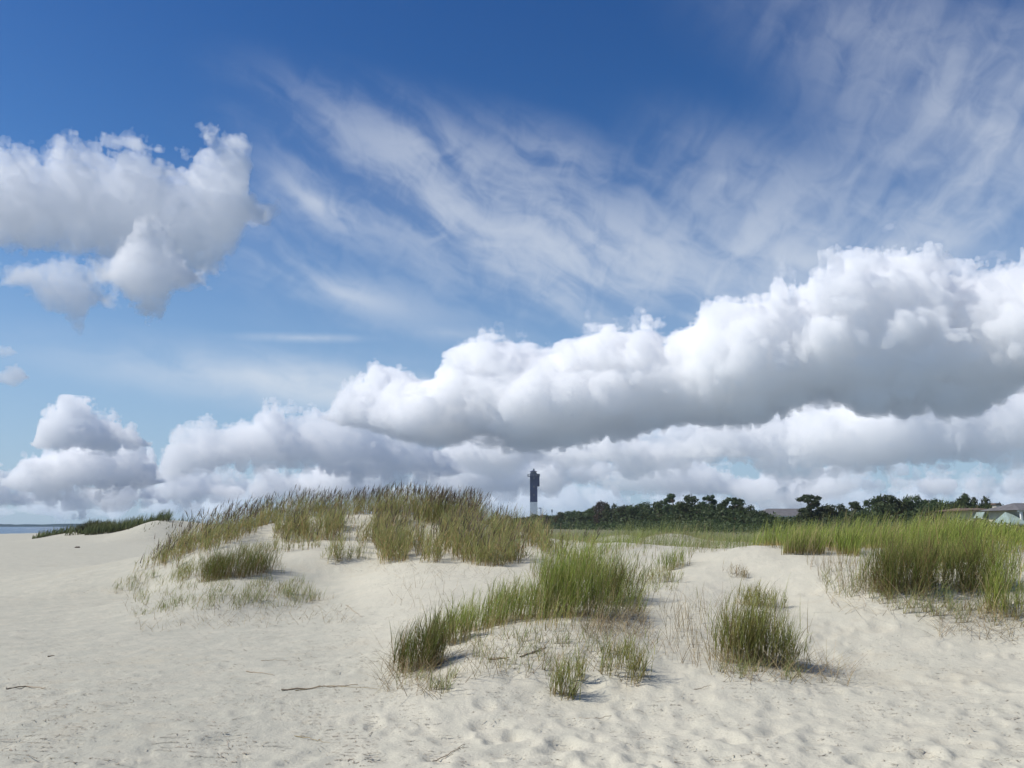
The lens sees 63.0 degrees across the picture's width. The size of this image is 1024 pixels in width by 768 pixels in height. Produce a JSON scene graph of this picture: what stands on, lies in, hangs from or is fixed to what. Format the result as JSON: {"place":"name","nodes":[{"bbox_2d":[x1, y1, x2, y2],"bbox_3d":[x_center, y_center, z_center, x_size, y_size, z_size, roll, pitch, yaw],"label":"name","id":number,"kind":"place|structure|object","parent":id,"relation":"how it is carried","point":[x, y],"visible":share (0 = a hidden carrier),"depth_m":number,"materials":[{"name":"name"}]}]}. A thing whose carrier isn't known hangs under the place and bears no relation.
{"place":"outdoors","nodes":[
{"label":"outdoors","id":0,"kind":"place"},
{"bbox_2d":[0,527,244,533],"bbox_3d":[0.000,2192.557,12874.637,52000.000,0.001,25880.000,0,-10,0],"label":"sea","id":1,"kind":"structure","parent":0,"point":[11,530],"depth_m":582.23,"materials":[{"name":"liquid"}]},
{"bbox_2d":[0,524,257,526],"bbox_3d":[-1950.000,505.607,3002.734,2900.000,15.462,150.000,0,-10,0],"label":"shore","id":2,"kind":"structure","parent":0,"point":[32,525],"depth_m":2936.90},
{"bbox_2d":[0,514,1023,767],"bbox_3d":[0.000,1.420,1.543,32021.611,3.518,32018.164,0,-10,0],"label":"ground","id":3,"kind":"structure","parent":0,"point":[50,582],"depth_m":8.64,"materials":[{"name":"beige sand"}]},
{"bbox_2d":[6,686,45,688],"bbox_3d":[-4.841,3.049,8.403,0.394,0.029,0.188,0,-10,0],"label":"stick","id":4,"kind":"object","parent":3,"relation":"on","point":[24,686],"visible":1,"depth_m":8.40,"materials":[{"name":"brown wood"}]},
{"bbox_2d":[74,519,111,533],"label":"beach shrub","id":5,"kind":"object","parent":3,"relation":"on","point":[80,527],"visible":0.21,"depth_m":88.22,"materials":[{"name":"green plant"}]},
{"bbox_2d":[32,509,200,538],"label":"dune grass","id":6,"kind":"structure","parent":3,"relation":"on","point":[127,523],"depth_m":87.13,"materials":[{"name":"green plant"}]},
{"bbox_2d":[107,568,157,593],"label":"grass tuft","id":7,"kind":"object","parent":3,"relation":"on","point":[117,584],"visible":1,"depth_m":19.87,"materials":[{"name":"green plant"}]},
{"bbox_2d":[135,605,164,616],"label":"grass tuft","id":8,"kind":"object","parent":3,"relation":"on","point":[150,612],"visible":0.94,"depth_m":14.66,"materials":[{"name":"green plant"}]},
{"bbox_2d":[155,591,190,608],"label":"grass tuft","id":9,"kind":"object","parent":3,"relation":"on","point":[172,600],"visible":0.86,"depth_m":14.97,"materials":[{"name":"green plant"}]},
{"bbox_2d":[158,556,201,585],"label":"grass tuft","id":10,"kind":"object","parent":3,"relation":"on","point":[176,570],"visible":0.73,"depth_m":19.20,"materials":[{"name":"green plant"}]},
{"bbox_2d":[171,553,221,584],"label":"grass tuft","id":11,"kind":"object","parent":3,"relation":"on","point":[184,570],"visible":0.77,"depth_m":18.07,"materials":[{"name":"green plant"}]},
{"bbox_2d":[133,493,281,570],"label":"sea oats","id":12,"kind":"object","parent":3,"relation":"on","point":[206,533],"visible":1,"depth_m":21.56,"materials":[{"name":"green plant"}]},
{"bbox_2d":[206,584,233,598],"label":"grass tuft","id":13,"kind":"object","parent":3,"relation":"on","point":[222,589],"visible":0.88,"depth_m":14.99,"materials":[{"name":"plant"}]},
{"bbox_2d":[194,537,285,581],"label":"grass tuft","id":14,"kind":"object","parent":3,"relation":"on","point":[221,563],"visible":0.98,"depth_m":17.19,"materials":[{"name":"green plant"}]},
{"bbox_2d":[231,536,284,556],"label":"grass tuft","id":15,"kind":"object","parent":3,"relation":"on","point":[262,547],"visible":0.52,"depth_m":19.35,"materials":[{"name":"green plant"}]},
{"bbox_2d":[239,586,276,601],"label":"grass tuft","id":16,"kind":"object","parent":3,"relation":"on","point":[256,595],"visible":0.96,"depth_m":14.85,"materials":[{"name":"green plant"}]},
{"bbox_2d":[248,576,301,593],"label":"grass tuft","id":17,"kind":"object","parent":3,"relation":"on","point":[287,584],"visible":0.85,"depth_m":15.95,"materials":[{"name":"green plant"}]},
{"bbox_2d":[276,579,327,602],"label":"grass tuft","id":18,"kind":"object","parent":3,"relation":"on","point":[290,593],"visible":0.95,"depth_m":15.57,"materials":[{"name":"green plant"}]},
{"bbox_2d":[281,684,357,690],"bbox_3d":[-1.910,3.020,8.316,0.746,0.031,0.029,3,-10,-16],"label":"stick","id":19,"kind":"object","parent":3,"relation":"on","point":[316,687],"visible":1,"depth_m":8.31,"materials":[{"name":"brown wood"}]},
{"bbox_2d":[295,685,377,690],"bbox_3d":[-1.727,3.020,8.304,0.808,0.025,0.197,0,-10,0],"label":"stick","id":20,"kind":"object","parent":3,"relation":"on","point":[333,685],"visible":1,"depth_m":8.27,"materials":[{"name":"brown wood"}]},
{"bbox_2d":[320,539,356,564],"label":"grass tuft","id":21,"kind":"object","parent":3,"relation":"on","point":[337,552],"visible":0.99,"depth_m":18.39,"materials":[{"name":"green plant"}]},
{"bbox_2d":[343,543,375,559],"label":"grass tuft","id":22,"kind":"object","parent":3,"relation":"on","point":[359,552],"visible":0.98,"depth_m":18.66,"materials":[{"name":"green plant"}]},
{"bbox_2d":[245,479,599,566],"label":"sea oats","id":23,"kind":"object","parent":3,"relation":"on","point":[454,522],"visible":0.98,"depth_m":20.86,"materials":[{"name":"green plant"}]},
{"bbox_2d":[380,594,468,674],"bbox_3d":[-0.947,2.652,8.883,1.122,0.857,1.066,0,-10,0],"label":"grass tuft","id":24,"kind":"object","parent":3,"relation":"on","point":[435,646],"visible":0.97,"depth_m":8.80,"materials":[{"name":"green plant"}]},
{"bbox_2d":[433,744,464,761],"bbox_3d":[-0.444,2.645,5.988,0.026,0.015,0.546,-4,-10,23],"label":"stick","id":25,"kind":"object","parent":3,"relation":"on","point":[447,754],"visible":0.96,"depth_m":5.92,"materials":[{"name":"brown wood"}]},
{"bbox_2d":[424,591,482,645],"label":"grass tuft","id":26,"kind":"object","parent":3,"relation":"on","point":[457,623],"visible":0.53,"depth_m":9.57,"materials":[{"name":"green plant"}]},
{"bbox_2d":[443,576,512,635],"bbox_3d":[-0.440,2.716,10.331,0.973,0.784,0.879,0,-10,0],"label":"grass tuft","id":27,"kind":"object","parent":3,"relation":"on","point":[472,602],"visible":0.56,"depth_m":10.29,"materials":[{"name":"green plant"}]},
{"bbox_2d":[484,566,562,625],"bbox_3d":[0.100,2.616,10.483,1.452,0.832,1.126,-5,-11,25],"label":"grass tuft","id":28,"kind":"object","parent":3,"relation":"on","point":[514,600],"visible":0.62,"depth_m":10.43,"materials":[{"name":"green plant"}]},
{"bbox_2d":[519,647,544,656],"bbox_3d":[0.225,2.794,8.697,0.037,0.079,0.403,-9,-13,42],"label":"stick","id":29,"kind":"object","parent":3,"relation":"on","point":[523,655],"visible":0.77,"depth_m":8.65,"materials":[{"name":"wood"}]},
{"bbox_2d":[527,469,539,514],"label":"lighthouse","id":30,"kind":"object","parent":3,"relation":"on","point":[534,476],"visible":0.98,"depth_m":634.35,"materials":[{"name":"paint"}]},
{"bbox_2d":[525,514,541,524],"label":"oak tree","id":31,"kind":"object","parent":3,"relation":"on","point":[535,515],"visible":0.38,"depth_m":347.27,"materials":[{"name":"green plant"}]},
{"bbox_2d":[541,514,550,524],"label":"oak tree","id":32,"kind":"object","parent":3,"relation":"on","point":[546,516],"visible":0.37,"depth_m":327.15,"materials":[{"name":"green plant"}]},
{"bbox_2d":[444,529,655,637],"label":"dune grass","id":33,"kind":"structure","parent":3,"relation":"on","point":[541,610],"depth_m":10.28,"materials":[{"name":"green plant"}]},
{"bbox_2d":[550,512,566,523],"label":"oak tree","id":34,"kind":"object","parent":3,"relation":"on","point":[560,514],"visible":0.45,"depth_m":312.24,"materials":[{"name":"green plant"}]},
{"bbox_2d":[538,648,591,700],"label":"grass tuft","id":35,"kind":"object","parent":3,"relation":"on","point":[560,674],"visible":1,"depth_m":7.71,"materials":[{"name":"green plant"}]},
{"bbox_2d":[563,510,579,526],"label":"oak tree","id":36,"kind":"object","parent":3,"relation":"on","point":[569,513],"visible":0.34,"depth_m":295.14,"materials":[{"name":"green plant"}]},
{"bbox_2d":[122,535,1023,698],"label":"dry stalks","id":37,"kind":"object","parent":3,"relation":"on","point":[630,624],"visible":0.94,"depth_m":9.47,"materials":[{"name":"beige plant"}]},
{"bbox_2d":[565,516,581,525],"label":"oak tree","id":38,"kind":"object","parent":3,"relation":"on","point":[571,517],"visible":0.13,"depth_m":292.67,"materials":[{"name":"green plant"}]},
{"bbox_2d":[124,525,1023,693],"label":"grass sprigs","id":39,"kind":"object","parent":3,"relation":"on","point":[929,606],"depth_m":10.79,"materials":[{"name":"green plant"}]},
{"bbox_2d":[517,527,630,619],"bbox_3d":[0.678,2.320,10.488,1.622,1.258,1.743,-5,-11,29],"label":"grass tuft","id":40,"kind":"object","parent":3,"relation":"on","point":[584,582],"visible":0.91,"depth_m":10.45,"materials":[{"name":"green plant"}]},
{"bbox_2d":[528,533,621,576],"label":"grass tuft","id":41,"kind":"object","parent":3,"relation":"on","point":[581,559],"visible":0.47,"depth_m":14.77,"materials":[{"name":"green plant"}]},
{"bbox_2d":[574,645,588,680],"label":"grass tuft","id":42,"kind":"object","parent":3,"relation":"on","point":[583,661],"visible":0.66,"depth_m":8.07,"materials":[{"name":"green plant"}]},
{"bbox_2d":[575,507,593,527],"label":"oak tree","id":43,"kind":"object","parent":3,"relation":"on","point":[580,514],"visible":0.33,"depth_m":274.76,"materials":[{"name":"green plant"}]},
{"bbox_2d":[582,508,613,528],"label":"oak tree","id":44,"kind":"object","parent":3,"relation":"on","point":[589,513],"visible":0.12,"depth_m":271.99,"materials":[{"name":"green plant"}]},
{"bbox_2d":[592,500,609,528],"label":"oak tree","id":45,"kind":"object","parent":3,"relation":"on","point":[599,507],"visible":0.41,"depth_m":254.17,"materials":[{"name":"green plant"}]},
{"bbox_2d":[601,503,619,529],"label":"oak tree","id":46,"kind":"object","parent":3,"relation":"on","point":[606,511],"visible":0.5,"depth_m":243.28,"materials":[{"name":"green plant"}]},
{"bbox_2d":[610,505,634,529],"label":"oak tree","id":47,"kind":"object","parent":3,"relation":"on","point":[621,508],"visible":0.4,"depth_m":233.86,"materials":[{"name":"green plant"}]},
{"bbox_2d":[593,626,661,686],"bbox_3d":[1.088,2.615,8.177,0.800,0.615,0.739,0,-10,0],"label":"grass tuft","id":48,"kind":"object","parent":3,"relation":"on","point":[637,664],"visible":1,"depth_m":8.14,"materials":[{"name":"green plant"}]},
{"bbox_2d":[588,540,671,602],"bbox_3d":[1.482,2.573,11.397,1.593,0.887,1.388,0,-10,0],"label":"grass tuft","id":49,"kind":"object","parent":3,"relation":"on","point":[618,580],"visible":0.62,"depth_m":11.43,"materials":[{"name":"green plant"}]},
{"bbox_2d":[624,501,650,528],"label":"oak tree","id":50,"kind":"object","parent":3,"relation":"on","point":[631,510],"visible":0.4,"depth_m":221.87,"materials":[{"name":"green plant"}]},
{"bbox_2d":[638,500,669,522],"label":"oak tree","id":51,"kind":"object","parent":3,"relation":"on","point":[659,504],"visible":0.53,"depth_m":209.17,"materials":[{"name":"green plant"}]},
{"bbox_2d":[629,564,684,583],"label":"grass tuft","id":52,"kind":"object","parent":3,"relation":"on","point":[670,575],"visible":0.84,"depth_m":13.16,"materials":[{"name":"green plant"}]},
{"bbox_2d":[663,493,680,515],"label":"pine tree","id":53,"kind":"object","parent":3,"relation":"on","point":[670,497],"visible":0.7,"depth_m":197.50,"materials":[{"name":"green plant"}]},
{"bbox_2d":[650,542,696,571],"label":"grass tuft","id":54,"kind":"object","parent":3,"relation":"on","point":[673,561],"visible":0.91,"depth_m":14.25,"materials":[{"name":"green plant"}]},
{"bbox_2d":[672,494,711,522],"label":"oak tree","id":55,"kind":"object","parent":3,"relation":"on","point":[687,505],"visible":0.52,"depth_m":182.16,"materials":[{"name":"green plant"}]},
{"bbox_2d":[700,495,717,518],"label":"pine tree","id":56,"kind":"object","parent":3,"relation":"on","point":[712,502],"visible":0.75,"depth_m":179.01,"materials":[{"name":"green plant"}]},
{"bbox_2d":[713,500,734,530],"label":"oak tree","id":57,"kind":"object","parent":3,"relation":"on","point":[721,504],"visible":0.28,"depth_m":175.19,"materials":[{"name":"green plant"}]},
{"bbox_2d":[721,497,745,519],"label":"pine tree","id":58,"kind":"object","parent":3,"relation":"on","point":[735,503],"visible":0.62,"depth_m":173.11,"materials":[{"name":"green plant"}]},
{"bbox_2d":[723,561,748,577],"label":"grass tuft","id":59,"kind":"object","parent":3,"relation":"on","point":[741,572],"visible":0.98,"depth_m":13.22,"materials":[{"name":"beige plant"}]},
{"bbox_2d":[737,504,754,526],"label":"oak tree","id":60,"kind":"object","parent":3,"relation":"on","point":[743,508],"visible":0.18,"depth_m":170.15,"materials":[{"name":"green plant"}]},
{"bbox_2d":[483,514,1019,548],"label":"meadow grass","id":61,"kind":"structure","parent":3,"relation":"on","point":[718,538],"depth_m":29.54,"materials":[{"name":"green plant"}]},
{"bbox_2d":[744,510,768,526],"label":"oak tree","id":62,"kind":"object","parent":3,"relation":"on","point":[761,512],"visible":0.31,"depth_m":166.52,"materials":[{"name":"green plant"}]},
{"bbox_2d":[731,579,791,607],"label":"grass tuft","id":63,"kind":"object","parent":3,"relation":"on","point":[757,594],"visible":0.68,"depth_m":11.43,"materials":[{"name":"green plant"}]},
{"bbox_2d":[507,499,1022,533],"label":"undergrowth","id":64,"kind":"object","parent":3,"relation":"on","point":[752,525],"visible":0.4,"depth_m":151.92,"materials":[{"name":"green plant"}]},
{"bbox_2d":[690,570,841,671],"bbox_3d":[2.651,2.498,8.913,1.642,1.090,1.339,-8,-13,40],"label":"grass tuft","id":65,"kind":"object","parent":3,"relation":"on","point":[750,632],"visible":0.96,"depth_m":8.87,"materials":[{"name":"green plant"}]},
{"bbox_2d":[764,515,783,522],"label":"oak tree","id":66,"kind":"object","parent":3,"relation":"on","point":[773,519],"visible":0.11,"depth_m":162.39,"materials":[{"name":"green plant"}]},
{"bbox_2d":[783,516,802,527],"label":"oak tree","id":67,"kind":"object","parent":3,"relation":"on","point":[795,517],"visible":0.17,"depth_m":159.14,"materials":[{"name":"green plant"}]},
{"bbox_2d":[777,621,818,671],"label":"grass tuft","id":68,"kind":"object","parent":3,"relation":"on","point":[801,645],"visible":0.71,"depth_m":8.81,"materials":[{"name":"green plant"}]},
{"bbox_2d":[795,494,821,515],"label":"pine tree","id":69,"kind":"object","parent":3,"relation":"on","point":[811,504],"visible":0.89,"depth_m":156.87,"materials":[{"name":"green plant"}]},
{"bbox_2d":[796,506,829,523],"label":"oak tree","id":70,"kind":"object","parent":3,"relation":"on","point":[805,516],"visible":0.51,"depth_m":155.86,"materials":[{"name":"green plant"}]},
{"bbox_2d":[820,503,847,524],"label":"oak tree","id":71,"kind":"object","parent":3,"relation":"on","point":[831,510],"visible":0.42,"depth_m":155.02,"materials":[{"name":"green plant"}]},
{"bbox_2d":[841,501,863,519],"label":"pine tree","id":72,"kind":"object","parent":3,"relation":"on","point":[855,505],"visible":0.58,"depth_m":153.78,"materials":[{"name":"green plant"}]},
{"bbox_2d":[863,496,884,520],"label":"oak tree","id":73,"kind":"object","parent":3,"relation":"on","point":[878,499],"visible":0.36,"depth_m":152.45,"materials":[{"name":"green plant"}]},
{"bbox_2d":[876,494,905,522],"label":"oak tree","id":74,"kind":"object","parent":3,"relation":"on","point":[889,499],"visible":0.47,"depth_m":149.92,"materials":[{"name":"green plant"}]},
{"bbox_2d":[885,497,911,524],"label":"oak tree","id":75,"kind":"object","parent":3,"relation":"on","point":[903,505],"visible":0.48,"depth_m":149.41,"materials":[{"name":"green plant"}]},
{"bbox_2d":[837,512,966,599],"bbox_3d":[5.217,2.324,11.295,1.820,1.180,1.921,7,-12,-34],"label":"grass tuft","id":76,"kind":"object","parent":3,"relation":"on","point":[887,567],"visible":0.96,"depth_m":11.17,"materials":[{"name":"green plant"}]},
{"bbox_2d":[902,494,923,521],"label":"oak tree","id":77,"kind":"object","parent":3,"relation":"on","point":[907,499],"visible":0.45,"depth_m":149.27,"materials":[{"name":"green plant"}]},
{"bbox_2d":[916,498,947,522],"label":"oak tree","id":78,"kind":"object","parent":3,"relation":"on","point":[931,502],"visible":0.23,"depth_m":148.77,"materials":[{"name":"green plant"}]},
{"bbox_2d":[906,525,963,568],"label":"grass tuft","id":79,"kind":"object","parent":3,"relation":"on","point":[939,547],"visible":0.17,"depth_m":12.57,"materials":[{"name":"green plant"}]},
{"bbox_2d":[936,501,956,514],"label":"oak tree","id":80,"kind":"object","parent":3,"relation":"on","point":[947,505],"visible":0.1,"depth_m":147.64,"materials":[{"name":"green plant"}]},
{"bbox_2d":[955,492,971,507],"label":"oak tree","id":81,"kind":"object","parent":3,"relation":"on","point":[965,497],"visible":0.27,"depth_m":146.71,"materials":[{"name":"green plant"}]},
{"bbox_2d":[935,503,1000,524],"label":"house","id":82,"kind":"structure","parent":3,"relation":"on","point":[969,511],"depth_m":130.88,"materials":[{"name":"beige"}]},
{"bbox_2d":[927,518,1022,596],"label":"grass tuft","id":83,"kind":"object","parent":3,"relation":"on","point":[967,571],"visible":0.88,"depth_m":11.30,"materials":[{"name":"green plant"}]},
{"bbox_2d":[969,496,992,508],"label":"oak tree","id":84,"kind":"object","parent":3,"relation":"on","point":[984,498],"visible":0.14,"depth_m":145.42,"materials":[{"name":"green plant"}]},
{"bbox_2d":[964,547,1023,622],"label":"grass tuft","id":85,"kind":"object","parent":3,"relation":"on","point":[996,590],"visible":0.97,"depth_m":10.43,"materials":[{"name":"green plant"}]},
{"bbox_2d":[969,531,1022,591],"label":"grass tuft","id":86,"kind":"object","parent":3,"relation":"on","point":[1011,567],"visible":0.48,"depth_m":11.31,"materials":[{"name":"green plant"}]},
{"bbox_2d":[980,503,1023,527],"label":"house","id":87,"kind":"structure","parent":3,"relation":"on","point":[1016,510],"depth_m":120.17,"materials":[{"name":"beige"}]},
{"bbox_2d":[0,0,1023,524],"label":"sky","id":88,"kind":"structure","parent":0,"point":[766,254],"materials":[{"name":"blue"}]},
{"bbox_2d":[1,562,1023,766],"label":"beach wrack","id":89,"kind":"object","parent":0,"point":[376,716],"visible":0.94,"depth_m":6.84,"materials":[{"name":"brown plant"}]},
{"bbox_2d":[760,509,814,517],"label":"house","id":90,"kind":"structure","parent":0,"point":[792,513],"depth_m":230.56,"materials":[{"name":"beige"}]},
{"bbox_2d":[750,501,1023,598],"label":"dune grass","id":91,"kind":"structure","parent":0,"point":[851,538],"depth_m":14.38,"materials":[{"name":"green plant"}]}
]}

